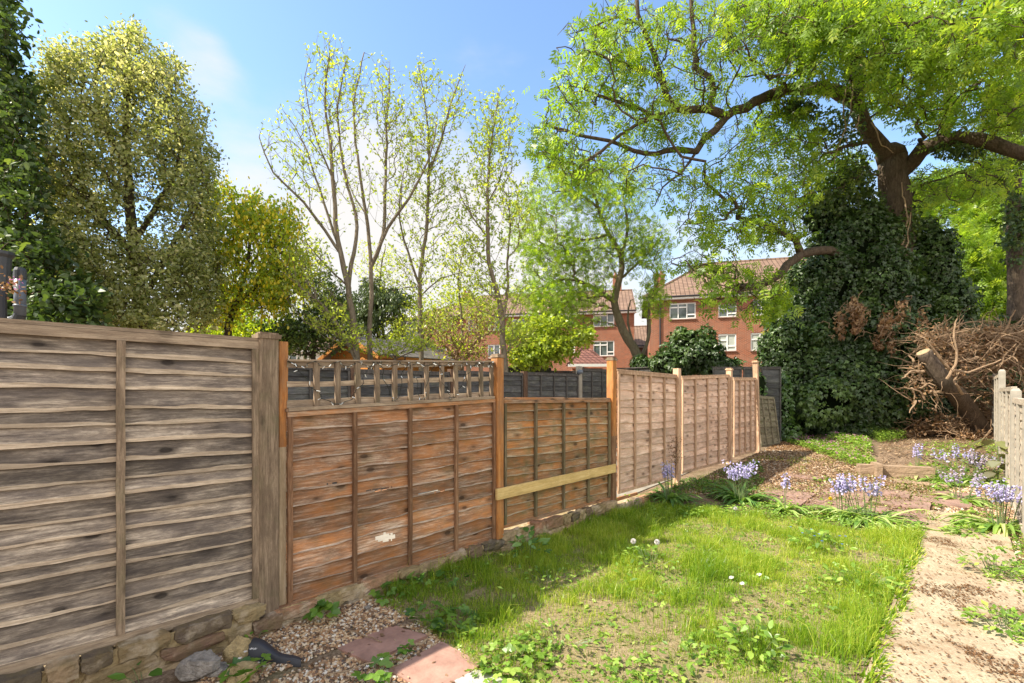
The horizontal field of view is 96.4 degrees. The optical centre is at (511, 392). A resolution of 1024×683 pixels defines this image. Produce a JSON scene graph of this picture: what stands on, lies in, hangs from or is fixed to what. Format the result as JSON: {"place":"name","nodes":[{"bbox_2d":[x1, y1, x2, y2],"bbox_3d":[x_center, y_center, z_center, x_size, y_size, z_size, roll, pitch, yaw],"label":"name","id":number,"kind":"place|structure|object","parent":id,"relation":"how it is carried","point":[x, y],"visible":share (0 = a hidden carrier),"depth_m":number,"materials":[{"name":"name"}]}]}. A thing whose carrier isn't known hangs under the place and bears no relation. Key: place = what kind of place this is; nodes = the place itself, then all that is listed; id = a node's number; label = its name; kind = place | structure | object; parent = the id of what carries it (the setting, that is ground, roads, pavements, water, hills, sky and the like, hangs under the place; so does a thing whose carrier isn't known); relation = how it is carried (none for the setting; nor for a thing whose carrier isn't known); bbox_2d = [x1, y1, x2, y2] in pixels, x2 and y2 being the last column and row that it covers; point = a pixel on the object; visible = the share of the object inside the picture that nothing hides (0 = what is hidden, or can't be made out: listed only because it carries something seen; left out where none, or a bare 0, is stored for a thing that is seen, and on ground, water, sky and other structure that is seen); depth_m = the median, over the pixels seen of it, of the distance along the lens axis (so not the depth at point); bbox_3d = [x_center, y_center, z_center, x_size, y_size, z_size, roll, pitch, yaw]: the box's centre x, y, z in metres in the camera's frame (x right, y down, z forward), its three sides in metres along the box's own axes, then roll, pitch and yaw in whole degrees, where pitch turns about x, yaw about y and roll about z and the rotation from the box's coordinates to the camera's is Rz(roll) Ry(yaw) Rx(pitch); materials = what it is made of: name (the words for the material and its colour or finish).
{"place":"outdoors","nodes":[
{"label":"outdoors","id":0,"kind":"place"},
{"bbox_2d":[0,250,15,317],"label":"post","id":1,"kind":"object","parent":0,"point":[7,258],"visible":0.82,"depth_m":4.08,"materials":[{"name":"grey plastic"}]},
{"bbox_2d":[7,267,26,319],"bbox_3d":[-4.848,-0.888,4.300,0.548,0.558,0.094,0,0,0],"label":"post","id":2,"kind":"object","parent":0,"point":[20,311],"visible":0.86,"depth_m":4.27,"materials":[{"name":"grey metal"}]},
{"bbox_2d":[196,593,492,682],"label":"gravel","id":3,"kind":"structure","parent":0,"point":[342,636],"depth_m":2.61,"materials":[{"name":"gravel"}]},
{"bbox_2d":[222,635,250,662],"bbox_3d":[-1.456,1.374,2.442,0.156,0.153,0.123,0,0,-29],"label":"stone","id":4,"kind":"object","parent":3,"relation":"on","point":[238,646],"visible":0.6,"depth_m":2.40,"materials":[{"name":"beige stone"}]},
{"bbox_2d":[224,661,259,682],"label":"stone","id":5,"kind":"object","parent":3,"relation":"on","point":[241,666],"visible":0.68,"depth_m":2.25,"materials":[{"name":"beige stone"}]},
{"bbox_2d":[218,648,272,682],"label":"strawberry plant","id":6,"kind":"object","parent":3,"relation":"on","point":[236,660],"visible":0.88,"depth_m":2.26,"materials":[{"name":"green plant"}]},
{"bbox_2d":[248,637,301,666],"bbox_3d":[-1.267,1.381,2.414,0.333,0.105,0.106,0,0,23],"label":"membrane flap","id":7,"kind":"object","parent":3,"relation":"on","point":[266,647],"visible":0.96,"depth_m":2.42,"materials":[{"name":"black plastic"}]},
{"bbox_2d":[301,598,340,621],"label":"strawberry plant","id":8,"kind":"object","parent":3,"relation":"on","point":[322,604],"visible":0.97,"depth_m":2.87,"materials":[{"name":"green plant"}]},
{"bbox_2d":[350,652,399,682],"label":"strawberry plant","id":9,"kind":"object","parent":3,"relation":"on","point":[378,674],"visible":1,"depth_m":2.28,"materials":[{"name":"green plant"}]},
{"bbox_2d":[337,625,426,662],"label":"paving slab","id":10,"kind":"structure","parent":3,"relation":"on","point":[366,649],"depth_m":2.60,"materials":[{"name":"pink stone"}]},
{"bbox_2d":[12,0,1023,337],"label":"sky","id":11,"kind":"structure","parent":0,"point":[249,55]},
{"bbox_2d":[132,432,1023,682],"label":"ground","id":12,"kind":"structure","parent":0,"point":[168,676],"depth_m":7.11,"materials":[{"name":"soil"}]},
{"bbox_2d":[0,0,117,326],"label":"evergreen tree","id":13,"kind":"object","parent":12,"relation":"on","point":[50,298],"visible":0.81,"depth_m":6.19,"materials":[{"name":"green plant"}]},
{"bbox_2d":[16,11,233,333],"bbox_3d":[-6.836,-2.643,7.821,3.994,8.078,2.885,0,0,0],"label":"leafy tree","id":14,"kind":"object","parent":12,"relation":"on","point":[192,259],"visible":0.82,"depth_m":7.56,"materials":[{"name":"green plant"}]},
{"bbox_2d":[0,602,282,682],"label":"garden wall","id":15,"kind":"structure","parent":12,"relation":"on","point":[164,650],"depth_m":2.30,"materials":[{"name":"stone"}]},
{"bbox_2d":[0,318,281,674],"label":"garden fence","id":16,"kind":"object","parent":15,"relation":"on","point":[139,481],"visible":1,"depth_m":2.30,"materials":[{"name":"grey wood"}]},
{"bbox_2d":[175,649,220,681],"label":"stone","id":17,"kind":"object","parent":12,"relation":"on","point":[198,665],"visible":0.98,"depth_m":2.25,"materials":[{"name":"grey stone"}]},
{"bbox_2d":[186,288,294,346],"bbox_3d":[-6.587,-0.773,11.212,3.231,4.140,2.206,0,0,0],"label":"hedge shrub","id":18,"kind":"object","parent":12,"relation":"on","point":[248,329],"visible":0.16,"depth_m":10.65,"materials":[{"name":"green plant"}]},
{"bbox_2d":[191,170,315,335],"bbox_3d":[-5.170,-1.560,8.999,3.319,5.772,1.560,0,0,32],"label":"laburnum","id":19,"kind":"object","parent":12,"relation":"on","point":[247,223],"visible":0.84,"depth_m":8.63,"materials":[{"name":"green plant"}]},
{"bbox_2d":[254,267,358,358],"bbox_3d":[-4.233,-0.721,9.553,1.994,4.065,2.199,0,0,-31],"label":"shrub","id":20,"kind":"object","parent":12,"relation":"on","point":[299,334],"visible":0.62,"depth_m":9.33,"materials":[{"name":"green plant"}]},
{"bbox_2d":[257,31,366,359],"bbox_3d":[-3.889,-2.975,9.068,2.307,8.608,1.694,0,0,0],"label":"young tree","id":21,"kind":"object","parent":12,"relation":"on","point":[347,278],"visible":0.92,"depth_m":8.96,"materials":[{"name":"green plant"}]},
{"bbox_2d":[270,234,371,359],"bbox_3d":[-3.402,-0.731,8.098,1.859,4.204,1.048,0,0,0],"label":"sapling","id":22,"kind":"object","parent":12,"relation":"on","point":[340,334],"visible":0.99,"depth_m":8.05,"materials":[{"name":"green plant"}]},
{"bbox_2d":[332,275,415,338],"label":"shrub","id":23,"kind":"object","parent":12,"relation":"on","point":[386,300],"visible":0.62,"depth_m":14.59,"materials":[{"name":"green plant"}]},
{"bbox_2d":[346,235,417,368],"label":"slim tree","id":24,"kind":"object","parent":12,"relation":"on","point":[381,272],"visible":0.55,"depth_m":14.91,"materials":[{"name":"green plant"}]},
{"bbox_2d":[318,337,453,371],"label":"shed","id":25,"kind":"structure","parent":12,"relation":"on","point":[428,355],"depth_m":13.02,"materials":[{"name":"brown wood"}]},
{"bbox_2d":[341,51,441,368],"bbox_3d":[-2.585,-3.039,9.655,2.283,8.701,1.784,0,0,0],"label":"young tree","id":26,"kind":"object","parent":12,"relation":"on","point":[386,114],"visible":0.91,"depth_m":9.56,"materials":[{"name":"green plant"}]},
{"bbox_2d":[275,539,514,628],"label":"garden wall","id":27,"kind":"structure","parent":12,"relation":"on","point":[343,595],"depth_m":3.18,"materials":[{"name":"stone"}]},
{"bbox_2d":[359,335,437,359],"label":"hedge","id":28,"kind":"object","parent":12,"relation":"on","point":[419,348],"visible":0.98,"depth_m":9.13,"materials":[{"name":"green plant"}]},
{"bbox_2d":[383,53,474,370],"bbox_3d":[-1.845,-3.127,9.973,2.096,8.889,1.634,0,0,0],"label":"young tree","id":29,"kind":"object","parent":12,"relation":"on","point":[424,247],"visible":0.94,"depth_m":9.92,"materials":[{"name":"green plant"}]},
{"bbox_2d":[389,642,478,682],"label":"paving slab","id":30,"kind":"structure","parent":12,"relation":"on","point":[448,660],"depth_m":2.38,"materials":[{"name":"pink stone"}]},
{"bbox_2d":[374,281,506,344],"bbox_3d":[-2.299,-1.145,14.712,4.327,4.817,1.841,0,0,0],"label":"hedge shrub","id":31,"kind":"object","parent":12,"relation":"on","point":[393,334],"visible":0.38,"depth_m":14.56,"materials":[{"name":"green plant"}]},
{"bbox_2d":[288,366,606,484],"bbox_3d":[-0.340,0.435,8.446,8.872,2.033,0.104,0,0,-45],"label":"garden fence","id":32,"kind":"object","parent":12,"relation":"on","point":[589,383],"visible":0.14,"depth_m":8.12,"materials":[{"name":"wood"}]},
{"bbox_2d":[278,341,617,605],"bbox_3d":[-0.112,0.634,4.113,3.718,2.083,0.124,0,0,-44],"label":"garden fence","id":33,"kind":"object","parent":12,"relation":"on","point":[466,458],"visible":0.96,"depth_m":3.51,"materials":[{"name":"brown wood"}]},
{"bbox_2d":[287,359,494,410],"bbox_3d":[-0.781,-0.076,3.444,1.728,0.402,0.061,0,0,-45],"label":"trellis","id":34,"kind":"object","parent":33,"relation":"on","point":[337,383],"visible":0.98,"depth_m":3.30,"materials":[{"name":"brown wood"}]},
{"bbox_2d":[287,361,493,404],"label":"string lights","id":35,"kind":"object","parent":34,"relation":"attached to","point":[383,372],"visible":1,"depth_m":3.32},
{"bbox_2d":[495,464,615,499],"bbox_3d":[0.532,0.887,4.654,1.888,0.097,0.024,0,0,-45],"label":"plank","id":36,"kind":"object","parent":33,"relation":"attached to","point":[522,488],"visible":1,"depth_m":4.49,"materials":[{"name":"beige wood"}]},
{"bbox_2d":[424,299,498,370],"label":"tangled bush","id":37,"kind":"object","parent":12,"relation":"on","point":[458,344],"visible":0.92,"depth_m":11.88,"materials":[{"name":"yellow plant"}]},
{"bbox_2d":[423,221,501,370],"bbox_3d":[-1.468,-1.934,14.022,2.690,6.582,1.970,0,0,0],"label":"slim tree","id":38,"kind":"object","parent":12,"relation":"on","point":[448,291],"visible":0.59,"depth_m":13.95,"materials":[{"name":"green plant"}]},
{"bbox_2d":[437,85,539,371],"bbox_3d":[-0.499,-2.694,9.905,2.249,8.007,1.676,0,0,0],"label":"young tree","id":39,"kind":"object","parent":12,"relation":"on","point":[501,309],"visible":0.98,"depth_m":9.77,"materials":[{"name":"green plant"}]},
{"bbox_2d":[417,272,636,370],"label":"brick house","id":40,"kind":"structure","parent":12,"relation":"on","point":[612,343],"depth_m":38.85,"materials":[{"name":"red brick"}]},
{"bbox_2d":[499,306,600,371],"bbox_3d":[1.058,-0.587,12.709,2.902,3.762,1.799,0,0,0],"label":"bright bush","id":41,"kind":"object","parent":12,"relation":"on","point":[554,342],"visible":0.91,"depth_m":12.38,"materials":[{"name":"green plant"}]},
{"bbox_2d":[499,500,617,552],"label":"garden wall","id":42,"kind":"structure","parent":12,"relation":"on","point":[552,524],"depth_m":4.57,"materials":[{"name":"brick"}]},
{"bbox_2d":[566,348,606,370],"bbox_3d":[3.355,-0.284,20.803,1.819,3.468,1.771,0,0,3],"label":"garage","id":43,"kind":"structure","parent":12,"relation":"on","point":[589,357],"depth_m":20.15,"materials":[{"name":"red tile"}]},
{"bbox_2d":[505,144,676,356],"bbox_3d":[2.449,-3.215,13.908,5.377,9.146,3.044,0,0,0],"label":"leaning tree","id":44,"kind":"object","parent":12,"relation":"on","point":[641,251],"visible":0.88,"depth_m":13.62,"materials":[{"name":"green plant"}]},
{"bbox_2d":[617,367,655,371],"bbox_3d":[3.420,0.380,12.969,0.070,2.159,1.400,0,0,-42],"label":"board fence","id":45,"kind":"object","parent":12,"relation":"on","point":[646,369],"visible":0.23,"depth_m":12.80,"materials":[{"name":"wood"}]},
{"bbox_2d":[645,322,746,375],"bbox_3d":[4.907,-1.096,12.313,2.535,1.636,1.705,0,0,0],"label":"ivy shrub","id":46,"kind":"object","parent":45,"relation":"attached to","point":[691,352],"visible":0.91,"depth_m":12.02,"materials":[{"name":"green plant"}]},
{"bbox_2d":[382,495,929,682],"bbox_3d":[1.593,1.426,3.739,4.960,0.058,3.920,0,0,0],"label":"lawn","id":47,"kind":"structure","parent":12,"relation":"on","point":[703,671],"depth_m":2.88,"materials":[{"name":"plant"}]},
{"bbox_2d":[405,601,451,631],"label":"strawberry plant","id":48,"kind":"object","parent":47,"relation":"on","point":[434,624],"visible":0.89,"depth_m":2.88,"materials":[{"name":"green plant"}]},
{"bbox_2d":[432,604,478,637],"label":"strawberry plant","id":49,"kind":"object","parent":47,"relation":"on","point":[465,608],"visible":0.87,"depth_m":2.79,"materials":[{"name":"green plant"}]},
{"bbox_2d":[476,640,550,682],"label":"strawberry plant","id":50,"kind":"object","parent":47,"relation":"on","point":[509,647],"visible":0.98,"depth_m":2.37,"materials":[{"name":"green plant"}]},
{"bbox_2d":[508,526,551,557],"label":"tall weed","id":51,"kind":"object","parent":47,"relation":"on","point":[530,540],"visible":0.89,"depth_m":3.85,"materials":[{"name":"green plant"}]},
{"bbox_2d":[518,618,600,651],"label":"weed plant","id":52,"kind":"object","parent":47,"relation":"on","point":[550,642],"visible":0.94,"depth_m":2.58,"materials":[{"name":"green plant"}]},
{"bbox_2d":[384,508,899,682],"bbox_3d":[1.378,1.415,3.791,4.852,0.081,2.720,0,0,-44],"label":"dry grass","id":53,"kind":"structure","parent":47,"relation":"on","point":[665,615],"depth_m":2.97,"materials":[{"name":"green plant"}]},
{"bbox_2d":[410,507,906,682],"bbox_3d":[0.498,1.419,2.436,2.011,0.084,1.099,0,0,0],"label":"weeds","id":54,"kind":"object","parent":47,"relation":"on","point":[612,666],"visible":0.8,"depth_m":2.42,"materials":[{"name":"green plant"}]},
{"bbox_2d":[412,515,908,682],"bbox_3d":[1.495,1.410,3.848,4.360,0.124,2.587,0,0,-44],"label":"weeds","id":55,"kind":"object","parent":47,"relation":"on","point":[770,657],"visible":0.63,"depth_m":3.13,"materials":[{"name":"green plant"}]},
{"bbox_2d":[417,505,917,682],"bbox_3d":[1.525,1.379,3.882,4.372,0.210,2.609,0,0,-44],"label":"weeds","id":56,"kind":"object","parent":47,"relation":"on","point":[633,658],"visible":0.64,"depth_m":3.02,"materials":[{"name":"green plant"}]},
{"bbox_2d":[717,615,794,662],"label":"weed plant","id":57,"kind":"object","parent":47,"relation":"on","point":[757,619],"visible":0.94,"depth_m":2.51,"materials":[{"name":"green plant"}]},
{"bbox_2d":[787,526,856,553],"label":"weed plant","id":58,"kind":"object","parent":47,"relation":"on","point":[822,532],"visible":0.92,"depth_m":4.23,"materials":[{"name":"green plant"}]},
{"bbox_2d":[822,562,906,595],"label":"weed plant","id":59,"kind":"object","parent":47,"relation":"on","point":[838,579],"visible":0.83,"depth_m":3.37,"materials":[{"name":"green plant"}]},
{"bbox_2d":[636,460,709,508],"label":"bluebell clump","id":60,"kind":"object","parent":12,"relation":"on","point":[666,472],"visible":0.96,"depth_m":5.85,"materials":[{"name":"green plant"}]},
{"bbox_2d":[617,360,760,493],"bbox_3d":[3.083,0.464,7.297,0.114,2.169,5.165,0,0,45],"label":"garden fence","id":61,"kind":"object","parent":12,"relation":"on","point":[710,420],"visible":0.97,"depth_m":6.57,"materials":[{"name":"brown wood"}]},
{"bbox_2d":[644,458,764,505],"bbox_3d":[3.167,1.302,6.654,3.738,0.282,0.991,0,0,-39],"label":"ground cover","id":62,"kind":"object","parent":12,"relation":"on","point":[724,483],"visible":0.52,"depth_m":6.52,"materials":[{"name":"green plant"}]},
{"bbox_2d":[642,256,809,395],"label":"brick house","id":63,"kind":"structure","parent":12,"relation":"on","point":[739,341],"depth_m":32.24,"materials":[{"name":"red brick"}]},
{"bbox_2d":[669,302,696,319],"bbox_3d":[12.076,-5.719,32.417,1.843,1.192,0.185,0,0,15],"label":"window","id":64,"kind":"structure","parent":63,"relation":"in","point":[679,311],"depth_m":32.47,"materials":[{"name":"white plastic"}]},
{"bbox_2d":[703,459,783,507],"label":"bluebell clump","id":65,"kind":"object","parent":12,"relation":"on","point":[737,495],"visible":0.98,"depth_m":5.91,"materials":[{"name":"green plant"}]},
{"bbox_2d":[712,367,780,441],"bbox_3d":[5.631,0.320,10.987,1.644,1.860,0.060,0,0,0],"label":"garden fence","id":66,"kind":"object","parent":12,"relation":"on","point":[772,375],"visible":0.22,"depth_m":10.98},
{"bbox_2d":[759,396,779,446],"bbox_3d":[5.780,0.642,10.380,0.922,1.145,0.060,0,-7,-37],"label":"old lap fence","id":67,"kind":"object","parent":12,"relation":"on","point":[769,432],"visible":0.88,"depth_m":10.41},
{"bbox_2d":[517,0,1023,431],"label":"ash tree","id":68,"kind":"object","parent":12,"relation":"on","point":[932,37],"visible":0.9,"depth_m":10.15,"materials":[{"name":"green plant"}]},
{"bbox_2d":[647,496,928,537],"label":"weeds","id":69,"kind":"object","parent":12,"relation":"on","point":[791,513],"visible":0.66,"depth_m":5.25,"materials":[{"name":"green plant"}]},
{"bbox_2d":[781,371,802,441],"bbox_3d":[6.681,0.365,11.085,0.624,1.774,0.679,0,0,0],"label":"ivy edge","id":70,"kind":"object","parent":12,"relation":"on","point":[789,428],"visible":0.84,"depth_m":11.00,"materials":[{"name":"green plant"}]},
{"bbox_2d":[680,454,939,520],"bbox_3d":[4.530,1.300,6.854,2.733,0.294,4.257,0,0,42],"label":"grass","id":71,"kind":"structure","parent":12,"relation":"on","point":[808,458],"depth_m":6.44,"materials":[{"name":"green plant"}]},
{"bbox_2d":[681,444,944,531],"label":"leaf litter","id":72,"kind":"object","parent":12,"relation":"on","point":[817,471],"visible":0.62,"depth_m":7.28,"materials":[{"name":"brown plant"}]},
{"bbox_2d":[781,432,875,465],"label":"ground cover","id":73,"kind":"object","parent":12,"relation":"on","point":[860,439],"visible":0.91,"depth_m":9.16,"materials":[{"name":"green plant"}]},
{"bbox_2d":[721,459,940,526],"bbox_3d":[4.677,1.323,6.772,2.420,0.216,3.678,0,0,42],"label":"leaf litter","id":74,"kind":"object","parent":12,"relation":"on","point":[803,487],"visible":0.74,"depth_m":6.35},
{"bbox_2d":[799,473,882,526],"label":"bluebell clump","id":75,"kind":"object","parent":12,"relation":"on","point":[843,492],"visible":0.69,"depth_m":5.21,"materials":[{"name":"green plant"}]},
{"bbox_2d":[818,473,929,531],"bbox_3d":[3.989,1.189,5.114,1.123,0.528,1.046,0,0,0],"label":"bluebell clump","id":76,"kind":"object","parent":12,"relation":"on","point":[875,492],"visible":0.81,"depth_m":5.12,"materials":[{"name":"green plant"}]},
{"bbox_2d":[751,195,1023,436],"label":"ivy","id":77,"kind":"object","parent":12,"relation":"on","point":[839,385],"visible":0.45,"depth_m":11.55,"materials":[{"name":"green plant"}]},
{"bbox_2d":[821,293,903,340],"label":"dead ivy","id":78,"kind":"object","parent":77,"relation":"attached to","point":[855,309],"visible":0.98,"depth_m":10.93,"materials":[{"name":"brown plant"}]},
{"bbox_2d":[854,295,939,358],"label":"dead ivy","id":79,"kind":"object","parent":77,"relation":"attached to","point":[879,343],"visible":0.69,"depth_m":11.08,"materials":[{"name":"brown plant"}]},
{"bbox_2d":[856,463,935,479],"bbox_3d":[6.011,1.257,7.194,0.960,0.209,0.169,0,0,20],"label":"stone edging","id":80,"kind":"object","parent":12,"relation":"on","point":[902,471],"visible":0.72,"depth_m":7.11,"materials":[{"name":"stone"}]},
{"bbox_2d":[872,497,930,510],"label":"paving slab","id":81,"kind":"structure","parent":12,"relation":"on","point":[913,505],"depth_m":5.71,"materials":[{"name":"stone"}]},
{"bbox_2d":[879,432,1002,474],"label":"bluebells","id":82,"kind":"object","parent":12,"relation":"on","point":[915,440],"visible":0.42,"depth_m":9.17,"materials":[{"name":"purple plant"}]},
{"bbox_2d":[911,494,971,508],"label":"paving slab","id":83,"kind":"structure","parent":12,"relation":"on","point":[948,502],"depth_m":5.81,"materials":[{"name":"pink stone"}]},
{"bbox_2d":[889,396,995,441],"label":"twig litter","id":84,"kind":"object","parent":12,"relation":"on","point":[961,429],"visible":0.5,"depth_m":10.60,"materials":[{"name":"brown plant"}]},
{"bbox_2d":[878,305,1023,424],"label":"brushwood pile","id":85,"kind":"object","parent":12,"relation":"on","point":[1000,338],"visible":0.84,"depth_m":10.23,"materials":[{"name":"brown plant"}]},
{"bbox_2d":[902,319,1001,437],"bbox_3d":[9.746,-0.216,9.912,2.651,2.686,0.860,0,0,-16],"label":"fallen log","id":86,"kind":"object","parent":12,"relation":"on","point":[937,372],"visible":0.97,"depth_m":9.95,"materials":[{"name":"brown wood"}]},
{"bbox_2d":[919,439,1002,477],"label":"ground cover","id":87,"kind":"object","parent":12,"relation":"on","point":[972,446],"visible":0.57,"depth_m":8.51,"materials":[{"name":"green plant"}]},
{"bbox_2d":[911,158,1023,329],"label":"background tree","id":88,"kind":"object","parent":12,"relation":"on","point":[979,229],"visible":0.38,"depth_m":15.12,"materials":[{"name":"green plant"}]},
{"bbox_2d":[928,465,1009,509],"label":"bluebell clump","id":89,"kind":"object","parent":12,"relation":"on","point":[965,500],"visible":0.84,"depth_m":5.90,"materials":[{"name":"green plant"}]},
{"bbox_2d":[926,470,1020,535],"bbox_3d":[5.924,1.351,5.886,0.928,0.281,4.227,0,0,42],"label":"ground cover","id":90,"kind":"object","parent":12,"relation":"on","point":[969,531],"visible":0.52,"depth_m":5.19,"materials":[{"name":"green plant"}]},
{"bbox_2d":[945,486,1023,581],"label":"gravel","id":91,"kind":"structure","parent":12,"relation":"on","point":[951,508],"depth_m":5.54,"materials":[{"name":"beige gravel"}]},
{"bbox_2d":[973,438,1008,482],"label":"broad leaf sapling","id":92,"kind":"object","parent":12,"relation":"on","point":[988,474],"visible":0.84,"depth_m":6.72,"materials":[{"name":"plant"}]},
{"bbox_2d":[968,57,1023,325],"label":"ivy clad tree","id":93,"kind":"object","parent":12,"relation":"on","point":[1012,242],"visible":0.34,"depth_m":13.32,"materials":[{"name":"green plant"}]},
{"bbox_2d":[981,533,1023,647],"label":"ground cover","id":94,"kind":"object","parent":12,"relation":"on","point":[1010,571],"visible":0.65,"depth_m":3.52,"materials":[{"name":"green plant"}]},
{"bbox_2d":[992,369,1023,534],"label":"garden fence","id":95,"kind":"object","parent":12,"relation":"on","point":[1008,414],"visible":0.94,"depth_m":5.66,"materials":[{"name":"wood"}]},
{"bbox_2d":[861,510,1023,682],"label":"path","id":96,"kind":"structure","parent":0,"point":[969,671],"depth_m":2.87,"materials":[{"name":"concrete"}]},
{"bbox_2d":[855,526,928,682],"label":"edge grass","id":97,"kind":"structure","parent":96,"relation":"on","point":[899,592],"depth_m":2.85,"materials":[{"name":"green plant"}]},
{"bbox_2d":[868,536,1023,682],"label":"path crumbs","id":98,"kind":"object","parent":96,"relation":"on","point":[1015,665],"visible":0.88,"depth_m":2.82,"materials":[{"name":"brown stone"}]},
{"bbox_2d":[934,477,1021,538],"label":"bluebell clump","id":99,"kind":"object","parent":96,"relation":"on","point":[1001,496],"visible":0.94,"depth_m":4.79,"materials":[{"name":"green plant"}]},
{"bbox_2d":[955,600,1023,637],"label":"border plant","id":100,"kind":"object","parent":96,"relation":"on","point":[1009,632],"visible":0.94,"depth_m":2.79,"materials":[{"name":"green plant"}]},
{"bbox_2d":[956,545,1023,578],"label":"border plant","id":101,"kind":"object","parent":96,"relation":"on","point":[994,557],"visible":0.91,"depth_m":3.60,"materials":[{"name":"green plant"}]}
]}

